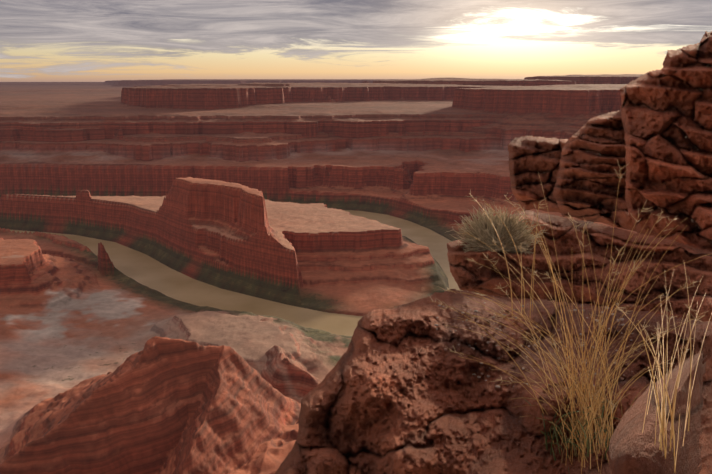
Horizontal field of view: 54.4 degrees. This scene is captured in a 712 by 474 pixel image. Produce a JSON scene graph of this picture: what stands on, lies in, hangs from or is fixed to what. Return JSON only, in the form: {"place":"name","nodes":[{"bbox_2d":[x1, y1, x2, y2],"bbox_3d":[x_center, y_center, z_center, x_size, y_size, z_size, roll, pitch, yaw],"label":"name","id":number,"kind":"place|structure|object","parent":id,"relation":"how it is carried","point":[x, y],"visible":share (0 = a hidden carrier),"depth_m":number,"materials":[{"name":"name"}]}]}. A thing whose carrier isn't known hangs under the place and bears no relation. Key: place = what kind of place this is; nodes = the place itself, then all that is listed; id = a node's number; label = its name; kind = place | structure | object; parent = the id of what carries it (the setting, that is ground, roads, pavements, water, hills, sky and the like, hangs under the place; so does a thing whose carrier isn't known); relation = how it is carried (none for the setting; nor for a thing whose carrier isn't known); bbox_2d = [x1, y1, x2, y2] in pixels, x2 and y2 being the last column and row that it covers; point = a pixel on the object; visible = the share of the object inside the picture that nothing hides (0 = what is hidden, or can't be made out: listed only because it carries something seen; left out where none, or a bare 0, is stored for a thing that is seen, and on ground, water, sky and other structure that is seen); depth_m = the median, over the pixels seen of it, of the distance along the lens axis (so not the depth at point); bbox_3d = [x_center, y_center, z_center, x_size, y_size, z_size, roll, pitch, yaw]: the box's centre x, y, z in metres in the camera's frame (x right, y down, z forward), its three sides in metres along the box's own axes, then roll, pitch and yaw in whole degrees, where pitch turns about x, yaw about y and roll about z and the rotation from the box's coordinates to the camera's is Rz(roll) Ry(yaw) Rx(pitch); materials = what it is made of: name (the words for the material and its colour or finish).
{"place":"outdoors","nodes":[
{"label":"outdoors","id":0,"kind":"place"},
{"bbox_2d":[10,210,483,335],"bbox_3d":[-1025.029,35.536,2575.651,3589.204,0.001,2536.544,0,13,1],"label":"river water","id":1,"kind":"structure","parent":0,"point":[144,269],"depth_m":2115.55,"materials":[{"name":"green liquid"}]},
{"bbox_2d":[0,74,643,473],"bbox_3d":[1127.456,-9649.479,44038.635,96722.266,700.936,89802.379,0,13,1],"label":"canyon terrain","id":2,"kind":"structure","parent":0,"point":[254,188],"depth_m":2297.19,"materials":[{"name":"red stone"}]},
{"bbox_2d":[0,0,711,81],"label":"sky","id":3,"kind":"structure","parent":0,"point":[41,40],"materials":[{"name":"grey"}]},
{"bbox_2d":[447,210,711,321],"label":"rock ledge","id":4,"kind":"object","parent":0,"point":[469,275],"depth_m":3.14,"materials":[{"name":"brown stone"}]},
{"bbox_2d":[275,289,711,473],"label":"rim rock ledge","id":5,"kind":"object","parent":4,"relation":"attached to","point":[396,390],"visible":0.71,"depth_m":1.83,"materials":[{"name":"stone"}]},
{"bbox_2d":[467,190,556,328],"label":"grass stalks","id":6,"kind":"object","parent":5,"relation":"on","point":[537,236],"visible":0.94,"depth_m":2.44,"materials":[{"name":"beige plant"}]},
{"bbox_2d":[434,301,633,389],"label":"loose pebbles","id":7,"kind":"object","parent":5,"relation":"on","point":[544,347],"visible":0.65,"depth_m":2.11,"materials":[{"name":"stone"}]},
{"bbox_2d":[430,160,708,473],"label":"grass clump","id":8,"kind":"object","parent":5,"relation":"on","point":[592,408],"visible":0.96,"depth_m":1.43,"materials":[{"name":"beige plant"}]},
{"bbox_2d":[491,322,649,462],"bbox_3d":[0.484,0.325,1.465,0.367,0.307,0.522,0,13,1],"label":"fine grass clump","id":9,"kind":"object","parent":5,"relation":"on","point":[606,410],"depth_m":1.41,"materials":[{"name":"brown plant"}]},
{"bbox_2d":[525,399,620,473],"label":"green grass leaves","id":10,"kind":"object","parent":5,"relation":"on","point":[569,439],"visible":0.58,"depth_m":1.36,"materials":[{"name":"plant"}]},
{"bbox_2d":[609,351,706,473],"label":"rim boulder","id":11,"kind":"object","parent":5,"relation":"on","point":[633,449],"visible":0.9,"depth_m":0.55,"materials":[{"name":"stone"}]},
{"bbox_2d":[615,264,711,472],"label":"grass clump","id":12,"kind":"object","parent":11,"relation":"on","point":[663,427],"visible":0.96,"depth_m":0.54,"materials":[{"name":"beige plant"}]},
{"bbox_2d":[447,201,548,253],"bbox_3d":[0.666,-0.032,3.319,0.477,0.282,0.409,0,13,1],"label":"shrub","id":13,"kind":"object","parent":4,"relation":"on","point":[483,227],"visible":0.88,"depth_m":3.25,"materials":[{"name":"green plant"}]},
{"bbox_2d":[553,98,636,231],"bbox_3d":[2.227,-0.695,6.358,0.871,1.422,3.442,5,13,19],"label":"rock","id":14,"kind":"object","parent":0,"point":[588,183],"depth_m":5.86,"materials":[{"name":"brown stone"}]},
{"bbox_2d":[508,136,567,212],"bbox_3d":[2.430,-0.708,8.797,1.025,1.141,4.050,3,13,12],"label":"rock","id":15,"kind":"object","parent":14,"relation":"attached to","point":[530,158],"visible":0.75,"depth_m":8.17,"materials":[{"name":"stone"}]},
{"bbox_2d":[620,31,711,251],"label":"rock outcrop","id":16,"kind":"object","parent":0,"point":[666,114],"depth_m":3.98,"materials":[{"name":"brown stone"}]}
]}

